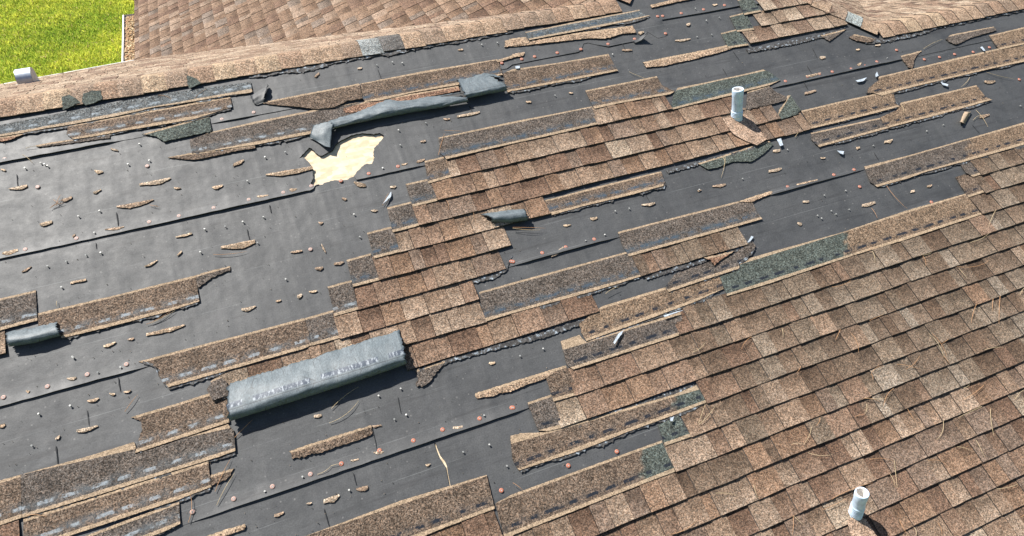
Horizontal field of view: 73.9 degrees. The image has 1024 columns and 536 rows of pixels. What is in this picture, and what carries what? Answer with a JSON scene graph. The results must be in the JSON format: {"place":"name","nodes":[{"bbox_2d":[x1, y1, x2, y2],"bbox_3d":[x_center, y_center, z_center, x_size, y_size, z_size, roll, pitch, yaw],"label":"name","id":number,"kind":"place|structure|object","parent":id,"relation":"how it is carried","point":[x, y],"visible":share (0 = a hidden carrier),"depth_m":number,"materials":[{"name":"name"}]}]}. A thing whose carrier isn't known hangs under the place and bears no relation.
{"place":"outdoors","nodes":[
{"label":"outdoors","id":0,"kind":"place"},
{"bbox_2d":[0,0,133,83],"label":"lawn","id":1,"kind":"structure","parent":0,"point":[59,38],"depth_m":14.87,"materials":[{"name":"plant"}]},
{"bbox_2d":[0,0,1023,535],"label":"house","id":2,"kind":"structure","parent":1,"relation":"on","point":[768,406],"depth_m":4.13,"materials":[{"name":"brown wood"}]},
{"bbox_2d":[0,475,21,524],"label":"shingle strip","id":3,"kind":"object","parent":2,"relation":"on","point":[10,502],"visible":1,"depth_m":3.21,"materials":[{"name":"brown asphalt"}]},
{"bbox_2d":[0,134,22,141],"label":"shingle strip","id":4,"kind":"object","parent":2,"relation":"on","point":[6,138],"visible":1,"depth_m":4.03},
{"bbox_2d":[0,290,37,330],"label":"shingle strip","id":5,"kind":"object","parent":2,"relation":"on","point":[18,309],"visible":1,"depth_m":3.60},
{"bbox_2d":[14,67,38,84],"bbox_3d":[-4.383,-1.696,6.176,0.200,0.246,0.206,-15,45,-16],"label":"duct hood","id":6,"kind":"object","parent":2,"relation":"attached to","point":[25,75],"visible":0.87,"depth_m":6.08,"materials":[{"name":"silver metal"}]},
{"bbox_2d":[5,322,62,346],"bbox_3d":[-2.487,0.344,3.544,0.259,0.057,0.110,-15,45,-16],"label":"curled shingle","id":7,"kind":"object","parent":2,"relation":"on","point":[31,335],"visible":1,"depth_m":3.52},
{"bbox_2d":[61,95,79,109],"bbox_3d":[-2.713,-1.022,4.188,0.102,0.044,0.105,-15,45,-16],"label":"torn cap piece","id":8,"kind":"object","parent":2,"relation":"on","point":[68,101],"visible":1,"depth_m":4.19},
{"bbox_2d":[36,134,110,146],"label":"shingle strip","id":9,"kind":"object","parent":2,"relation":"on","point":[71,141],"visible":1,"depth_m":4.08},
{"bbox_2d":[82,90,101,104],"bbox_3d":[-2.605,-1.056,4.222,0.117,0.043,0.101,-15,45,-16],"label":"torn cap piece","id":10,"kind":"object","parent":2,"relation":"on","point":[91,97],"visible":1,"depth_m":4.22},
{"bbox_2d":[23,461,210,535],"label":"shingle strip","id":11,"kind":"object","parent":2,"relation":"on","point":[181,485],"visible":1,"depth_m":3.27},
{"bbox_2d":[38,276,198,339],"bbox_3d":[-2.114,0.227,3.684,0.794,0.079,0.189,-15,45,-16],"label":"shingle strip","id":12,"kind":"object","parent":2,"relation":"on","point":[139,305],"visible":0.98,"depth_m":3.69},
{"bbox_2d":[0,82,251,136],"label":"shingle strip","id":13,"kind":"object","parent":2,"relation":"on","point":[63,120],"visible":1,"depth_m":4.22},
{"bbox_2d":[21,424,235,517],"bbox_3d":[-1.872,0.972,3.356,0.970,0.091,0.223,-15,45,-16],"label":"shingle strip","id":14,"kind":"object","parent":2,"relation":"on","point":[55,487],"visible":1,"depth_m":3.33,"materials":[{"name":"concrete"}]},
{"bbox_2d":[124,15,134,60],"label":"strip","id":15,"kind":"object","parent":2,"relation":"on","point":[129,32],"visible":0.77,"depth_m":8.47,"materials":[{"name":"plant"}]},
{"bbox_2d":[86,502,179,535],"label":"shingle strip","id":16,"kind":"object","parent":2,"relation":"on","point":[158,522],"visible":1,"depth_m":3.25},
{"bbox_2d":[116,199,152,208],"bbox_3d":[-2.194,-0.369,3.965,0.201,0.015,0.034,-15,45,-16],"label":"shingle scrap","id":17,"kind":"object","parent":2,"relation":"on","point":[132,205],"visible":1,"depth_m":3.96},
{"bbox_2d":[67,97,231,140],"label":"shingle strip","id":18,"kind":"object","parent":2,"relation":"on","point":[155,118],"visible":1,"depth_m":4.22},
{"bbox_2d":[139,178,170,185],"bbox_3d":[-2.120,-0.507,4.046,0.176,0.016,0.033,-15,45,-16],"label":"shingle scrap","id":19,"kind":"object","parent":2,"relation":"on","point":[156,182],"visible":1,"depth_m":4.05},
{"bbox_2d":[146,324,184,335],"bbox_3d":[-1.866,0.338,3.670,0.195,0.013,0.025,-14,45,-15],"label":"shingle scrap","id":20,"kind":"object","parent":2,"relation":"on","point":[170,329],"visible":1,"depth_m":3.67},
{"bbox_2d":[142,116,211,141],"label":"shingle strip","id":21,"kind":"object","parent":2,"relation":"on","point":[186,129],"visible":1,"depth_m":4.23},
{"bbox_2d":[131,394,228,452],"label":"shingle strip","id":22,"kind":"object","parent":2,"relation":"on","point":[179,421],"visible":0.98,"depth_m":3.48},
{"bbox_2d":[187,75,200,88],"bbox_3d":[-2.051,-1.204,4.386,0.079,0.045,0.106,-15,45,-16],"label":"torn cap piece","id":23,"kind":"object","parent":2,"relation":"on","point":[192,82],"visible":1,"depth_m":4.38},
{"bbox_2d":[168,145,254,159],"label":"shingle strip","id":24,"kind":"object","parent":2,"relation":"on","point":[195,156],"visible":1,"depth_m":4.18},
{"bbox_2d":[195,266,229,287],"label":"shingle strip","id":25,"kind":"object","parent":2,"relation":"on","point":[203,278],"visible":1,"depth_m":3.84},
{"bbox_2d":[207,377,228,400],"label":"shingle strip","id":26,"kind":"object","parent":2,"relation":"on","point":[216,388],"visible":1,"depth_m":3.56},
{"bbox_2d":[210,468,233,484],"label":"shingle strip","id":27,"kind":"object","parent":2,"relation":"on","point":[215,478],"visible":1,"depth_m":3.39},
{"bbox_2d":[139,318,311,389],"bbox_3d":[-1.528,0.474,3.660,0.861,0.082,0.200,-15,45,-16],"label":"shingle strip","id":28,"kind":"object","parent":2,"relation":"on","point":[191,366],"visible":1,"depth_m":3.66,"materials":[{"name":"brown asphalt"}]},
{"bbox_2d":[208,524,245,535],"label":"shingle strip","id":29,"kind":"object","parent":2,"relation":"on","point":[229,531],"visible":1,"depth_m":3.29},
{"bbox_2d":[221,239,254,248],"bbox_3d":[-1.587,-0.128,3.947,0.192,0.020,0.042,-14,45,-14],"label":"shingle scrap","id":30,"kind":"object","parent":2,"relation":"on","point":[242,245],"visible":1,"depth_m":3.95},
{"bbox_2d":[250,84,268,104],"bbox_3d":[-1.623,-1.121,4.420,0.152,0.068,0.099,-32,52,-30],"label":"felt flap","id":31,"kind":"object","parent":2,"relation":"on","point":[257,98],"visible":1,"depth_m":4.40,"materials":[{"name":"grey"}]},
{"bbox_2d":[190,102,359,153],"bbox_3d":[-1.454,-0.884,4.340,1.126,0.082,0.198,-15,45,-16],"label":"shingle strip","id":32,"kind":"object","parent":2,"relation":"on","point":[285,128],"visible":0.87,"depth_m":4.31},
{"bbox_2d":[266,166,312,175],"bbox_3d":[-1.375,-0.592,4.209,0.284,0.018,0.035,-13,45,-14],"label":"shingle scrap","id":33,"kind":"object","parent":2,"relation":"on","point":[289,172],"visible":1,"depth_m":4.21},
{"bbox_2d":[249,58,355,77],"bbox_3d":[-1.394,-1.334,4.572,0.715,0.030,0.063,-15,45,-16],"label":"asphalt tear","id":34,"kind":"object","parent":2,"relation":"on","point":[306,68],"visible":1,"depth_m":4.57},
{"bbox_2d":[261,83,362,109],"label":"shingle strip","id":35,"kind":"object","parent":2,"relation":"on","point":[328,98],"visible":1,"depth_m":4.48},
{"bbox_2d":[226,329,407,421],"bbox_3d":[-1.041,0.572,3.668,0.968,0.089,0.234,-15,45,-16],"label":"curled shingle","id":36,"kind":"object","parent":2,"relation":"on","point":[326,371],"visible":1,"depth_m":3.62,"materials":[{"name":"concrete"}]},
{"bbox_2d":[309,122,332,146],"bbox_3d":[-1.219,-0.853,4.343,0.147,0.087,0.172,2,43,1],"label":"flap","id":37,"kind":"object","parent":2,"relation":"on","point":[321,133],"visible":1,"depth_m":4.33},
{"bbox_2d":[305,310,338,345],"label":"shingle strip","id":38,"kind":"object","parent":2,"relation":"on","point":[321,327],"visible":1,"depth_m":3.80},
{"bbox_2d":[289,425,371,458],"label":"shingle strip","id":39,"kind":"object","parent":2,"relation":"on","point":[322,446],"visible":1,"depth_m":3.54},
{"bbox_2d":[323,494,338,503],"bbox_3d":[-0.907,1.165,3.422,0.084,0.014,0.031,-15,45,-16],"label":"shingle scrap","id":40,"kind":"object","parent":2,"relation":"on","point":[331,499],"visible":1,"depth_m":3.42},
{"bbox_2d":[328,280,357,315],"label":"shingle strip","id":41,"kind":"object","parent":2,"relation":"on","point":[342,297],"visible":1,"depth_m":3.90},
{"bbox_2d":[347,253,378,286],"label":"shingle strip","id":42,"kind":"object","parent":2,"relation":"on","point":[362,270],"visible":1,"depth_m":3.99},
{"bbox_2d":[367,227,399,258],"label":"shingle strip","id":43,"kind":"object","parent":2,"relation":"on","point":[383,241],"visible":1,"depth_m":4.09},
{"bbox_2d":[328,93,468,127],"bbox_3d":[-0.755,-1.073,4.532,0.942,0.065,0.161,-15,45,-16],"label":"curled shingle","id":44,"kind":"object","parent":2,"relation":"on","point":[386,108],"visible":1,"depth_m":4.50,"materials":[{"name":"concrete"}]},
{"bbox_2d":[307,475,494,535],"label":"shingle strip","id":45,"kind":"object","parent":2,"relation":"on","point":[427,513],"visible":1,"depth_m":3.45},
{"bbox_2d":[343,86,459,112],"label":"shingle strip","id":46,"kind":"object","parent":2,"relation":"on","point":[364,105],"visible":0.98,"depth_m":4.59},
{"bbox_2d":[387,202,418,231],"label":"shingle strip","id":47,"kind":"object","parent":2,"relation":"on","point":[402,217],"visible":1,"depth_m":4.18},
{"bbox_2d":[406,179,436,206],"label":"shingle strip","id":48,"kind":"object","parent":2,"relation":"on","point":[421,192],"visible":1,"depth_m":4.28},
{"bbox_2d":[415,361,444,386],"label":"shingle strip","id":49,"kind":"object","parent":2,"relation":"on","point":[426,375],"visible":1,"depth_m":3.77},
{"bbox_2d":[360,59,502,101],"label":"shingle strip","id":50,"kind":"object","parent":2,"relation":"on","point":[391,87],"visible":0.99,"depth_m":4.67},
{"bbox_2d":[357,30,512,59],"bbox_3d":[-0.526,-1.579,4.834,1.154,0.024,0.052,-15,45,-16],"label":"asphalt tear","id":51,"kind":"object","parent":2,"relation":"on","point":[389,53],"visible":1,"depth_m":4.81},
{"bbox_2d":[425,157,450,183],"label":"shingle strip","id":52,"kind":"object","parent":2,"relation":"on","point":[437,169],"visible":1,"depth_m":4.37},
{"bbox_2d":[457,73,507,97],"bbox_3d":[-0.209,-1.268,4.719,0.331,0.075,0.201,-15,45,-16],"label":"curled shingle","id":53,"kind":"object","parent":2,"relation":"on","point":[480,84],"visible":1,"depth_m":4.68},
{"bbox_2d":[466,255,512,282],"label":"asphalt tear","id":54,"kind":"object","parent":2,"relation":"on","point":[486,277],"visible":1,"depth_m":4.09},
{"bbox_2d":[418,319,584,371],"bbox_3d":[0.011,0.433,3.930,1.142,0.024,0.052,-15,45,-16],"label":"asphalt tear","id":55,"kind":"object","parent":2,"relation":"on","point":[547,333],"visible":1,"depth_m":3.93},
{"bbox_2d":[481,209,527,222],"bbox_3d":[-0.048,-0.323,4.276,0.289,0.066,0.099,-8,44,-9],"label":"curled shingle","id":56,"kind":"object","parent":2,"relation":"on","point":[510,216],"visible":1,"depth_m":4.25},
{"bbox_2d":[3,33,1005,535],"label":"shingle grit","id":57,"kind":"object","parent":2,"relation":"on","point":[317,299],"visible":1,"depth_m":3.82,"materials":[{"name":"stone"}]},
{"bbox_2d":[496,53,523,62],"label":"shingle strip","id":58,"kind":"object","parent":2,"relation":"on","point":[510,57],"visible":1,"depth_m":4.88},
{"bbox_2d":[505,37,528,46],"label":"shingle strip","id":59,"kind":"object","parent":2,"relation":"on","point":[515,41],"visible":1,"depth_m":4.96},
{"bbox_2d":[438,106,597,158],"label":"shingle strip","id":60,"kind":"object","parent":2,"relation":"on","point":[474,141],"visible":1,"depth_m":4.59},
{"bbox_2d":[475,366,562,397],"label":"shingle strip","id":61,"kind":"object","parent":2,"relation":"on","point":[507,387],"visible":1,"depth_m":3.81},
{"bbox_2d":[528,395,562,431],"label":"shingle strip","id":62,"kind":"object","parent":2,"relation":"on","point":[545,414],"visible":1,"depth_m":3.77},
{"bbox_2d":[479,252,640,320],"bbox_3d":[0.299,0.114,4.136,1.035,0.087,0.210,-15,45,-16],"label":"shingle strip","id":63,"kind":"object","parent":2,"relation":"on","point":[544,291],"visible":1,"depth_m":4.13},
{"bbox_2d":[503,54,617,93],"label":"shingle strip","id":64,"kind":"object","parent":2,"relation":"on","point":[519,80],"visible":1,"depth_m":4.88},
{"bbox_2d":[546,365,574,401],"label":"shingle strip","id":65,"kind":"object","parent":2,"relation":"on","point":[560,380],"visible":1,"depth_m":3.86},
{"bbox_2d":[512,26,635,46],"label":"shingle strip","id":66,"kind":"object","parent":2,"relation":"on","point":[605,33],"visible":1,"depth_m":5.09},
{"bbox_2d":[495,440,674,535],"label":"shingle strip","id":67,"kind":"object","parent":2,"relation":"on","point":[526,509],"visible":1,"depth_m":3.62,"materials":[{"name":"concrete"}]},
{"bbox_2d":[525,10,648,40],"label":"shingle strip","id":68,"kind":"object","parent":2,"relation":"on","point":[625,18],"visible":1,"depth_m":5.14,"materials":[{"name":"asphalt"}]},
{"bbox_2d":[545,172,665,215],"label":"shingle strip","id":69,"kind":"object","parent":2,"relation":"on","point":[606,193],"visible":1,"depth_m":4.48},
{"bbox_2d":[510,385,705,472],"bbox_3d":[0.557,0.878,3.792,1.188,0.087,0.191,-13,45,-14],"label":"shingle strip","id":70,"kind":"object","parent":2,"relation":"on","point":[529,450],"visible":1,"depth_m":3.77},
{"bbox_2d":[561,312,681,369],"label":"shingle strip","id":71,"kind":"object","parent":2,"relation":"on","point":[578,351],"visible":1,"depth_m":4.02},
{"bbox_2d":[585,76,674,108],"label":"shingle strip","id":72,"kind":"object","parent":2,"relation":"on","point":[635,90],"visible":1,"depth_m":4.90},
{"bbox_2d":[578,384,693,427],"bbox_3d":[0.678,0.790,3.865,0.840,0.020,0.040,-15,45,-16],"label":"asphalt tear","id":73,"kind":"object","parent":2,"relation":"on","point":[663,395],"visible":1,"depth_m":3.90},
{"bbox_2d":[579,276,722,341],"bbox_3d":[0.872,0.236,4.168,1.017,0.078,0.188,-15,45,-16],"label":"shingle strip","id":74,"kind":"object","parent":2,"relation":"on","point":[614,317],"visible":1,"depth_m":4.15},
{"bbox_2d":[650,0,684,7],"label":"shingle strip","id":75,"kind":"object","parent":2,"relation":"on","point":[663,3],"visible":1,"depth_m":5.36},
{"bbox_2d":[658,415,690,445],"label":"shingle strip","id":76,"kind":"object","parent":2,"relation":"on","point":[674,430],"visible":1,"depth_m":3.83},
{"bbox_2d":[643,45,731,67],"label":"shingle strip","id":77,"kind":"object","parent":2,"relation":"on","point":[670,60],"visible":1,"depth_m":5.13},
{"bbox_2d":[618,201,761,255],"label":"shingle strip","id":78,"kind":"object","parent":2,"relation":"on","point":[657,235],"visible":1,"depth_m":4.46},
{"bbox_2d":[644,245,745,279],"bbox_3d":[1.194,-0.040,4.359,0.794,0.021,0.042,-15,45,-16],"label":"asphalt tear","id":79,"kind":"object","parent":2,"relation":"on","point":[672,269],"visible":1,"depth_m":4.32},
{"bbox_2d":[665,242,755,292],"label":"shingle strip","id":80,"kind":"object","parent":2,"relation":"on","point":[707,271],"visible":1,"depth_m":4.33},
{"bbox_2d":[666,146,755,173],"bbox_3d":[1.453,-0.770,4.760,0.864,0.023,0.033,-16,46,-17],"label":"asphalt tear","id":81,"kind":"object","parent":2,"relation":"on","point":[688,166],"visible":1,"depth_m":4.69},
{"bbox_2d":[704,251,732,265],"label":"shingle strip","id":82,"kind":"object","parent":2,"relation":"on","point":[715,259],"visible":1,"depth_m":4.37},
{"bbox_2d":[670,70,779,109],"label":"shingle strip","id":83,"kind":"object","parent":2,"relation":"on","point":[689,95],"visible":0.93,"depth_m":5.04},
{"bbox_2d":[721,30,748,47],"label":"shingle strip","id":84,"kind":"object","parent":2,"relation":"on","point":[733,38],"visible":1,"depth_m":5.30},
{"bbox_2d":[698,141,772,168],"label":"shingle strip","id":85,"kind":"object","parent":2,"relation":"on","point":[758,151],"visible":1,"depth_m":4.79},
{"bbox_2d":[729,13,753,31],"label":"shingle strip","id":86,"kind":"object","parent":2,"relation":"on","point":[741,22],"visible":1,"depth_m":5.40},
{"bbox_2d":[722,87,766,144],"bbox_3d":[1.661,-1.082,4.831,0.217,0.314,0.323,-22,47,-22],"label":"vent pipe","id":87,"kind":"object","parent":2,"relation":"on","point":[740,124],"visible":1,"depth_m":4.88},
{"bbox_2d":[737,0,760,14],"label":"shingle strip","id":88,"kind":"object","parent":2,"relation":"on","point":[747,7],"visible":1,"depth_m":5.49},
{"bbox_2d":[739,192,771,202],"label":"shingle strip","id":89,"kind":"object","parent":2,"relation":"on","point":[753,199],"visible":1,"depth_m":4.65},
{"bbox_2d":[746,86,785,109],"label":"shingle strip","id":90,"kind":"object","parent":2,"relation":"on","point":[763,96],"visible":1,"depth_m":5.07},
{"bbox_2d":[777,95,800,120],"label":"shingle strip","id":91,"kind":"object","parent":2,"relation":"on","point":[789,108],"visible":1,"depth_m":5.06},
{"bbox_2d":[746,28,844,52],"bbox_3d":[2.277,-1.804,5.403,0.993,0.030,0.057,-16,46,-17],"label":"asphalt tear","id":92,"kind":"object","parent":2,"relation":"on","point":[788,43],"visible":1,"depth_m":5.37},
{"bbox_2d":[821,29,845,40],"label":"shingle strip","id":93,"kind":"object","parent":2,"relation":"on","point":[830,36],"visible":1,"depth_m":5.48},
{"bbox_2d":[810,118,888,147],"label":"shingle strip","id":94,"kind":"object","parent":2,"relation":"on","point":[841,134],"visible":1,"depth_m":5.04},
{"bbox_2d":[801,93,899,128],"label":"shingle strip","id":95,"kind":"object","parent":2,"relation":"on","point":[836,112],"visible":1,"depth_m":5.14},
{"bbox_2d":[720,194,981,295],"bbox_3d":[2.323,-0.182,4.611,2.180,0.076,0.193,-15,45,-16],"label":"shingle strip","id":96,"kind":"object","parent":2,"relation":"on","point":[764,269],"visible":1,"depth_m":4.59,"materials":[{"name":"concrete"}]},
{"bbox_2d":[847,487,875,535],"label":"vent pipe","id":97,"kind":"object","parent":2,"relation":"on","point":[858,525],"visible":1,"depth_m":3.71,"materials":[{"name":"white plastic"}]},
{"bbox_2d":[849,34,874,42],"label":"shingle strip","id":98,"kind":"object","parent":2,"relation":"on","point":[855,37],"visible":1,"depth_m":5.52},
{"bbox_2d":[865,26,941,43],"bbox_3d":[3.241,-1.911,5.615,0.816,0.029,0.063,-15,45,-16],"label":"asphalt tear","id":99,"kind":"object","parent":2,"relation":"on","point":[896,37],"visible":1,"depth_m":5.61},
{"bbox_2d":[900,50,921,68],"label":"shingle strip","id":100,"kind":"object","parent":2,"relation":"on","point":[908,60],"visible":1,"depth_m":5.50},
{"bbox_2d":[880,85,991,128],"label":"shingle strip","id":101,"kind":"object","parent":2,"relation":"on","point":[929,107],"visible":1,"depth_m":5.30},
{"bbox_2d":[864,122,1023,186],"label":"shingle strip","id":102,"kind":"object","parent":2,"relation":"on","point":[900,169],"visible":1,"depth_m":5.08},
{"bbox_2d":[866,45,1023,96],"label":"shingle strip","id":103,"kind":"object","parent":2,"relation":"on","point":[922,76],"visible":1,"depth_m":5.50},
{"bbox_2d":[955,174,983,197],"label":"shingle strip","id":104,"kind":"object","parent":2,"relation":"on","point":[970,186],"visible":1,"depth_m":4.99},
{"bbox_2d":[946,27,995,44],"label":"shingle strip","id":105,"kind":"object","parent":2,"relation":"on","point":[957,38],"visible":1,"depth_m":5.73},
{"bbox_2d":[961,162,980,176],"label":"shingle strip","id":106,"kind":"object","parent":2,"relation":"on","point":[969,168],"visible":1,"depth_m":5.05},
{"bbox_2d":[943,10,1023,27],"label":"asphalt tear","id":107,"kind":"object","parent":2,"relation":"on","point":[970,21],"visible":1,"depth_m":5.87},
{"bbox_2d":[989,27,1023,49],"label":"shingle strip","id":108,"kind":"object","parent":2,"relation":"on","point":[1008,39],"visible":1,"depth_m":5.79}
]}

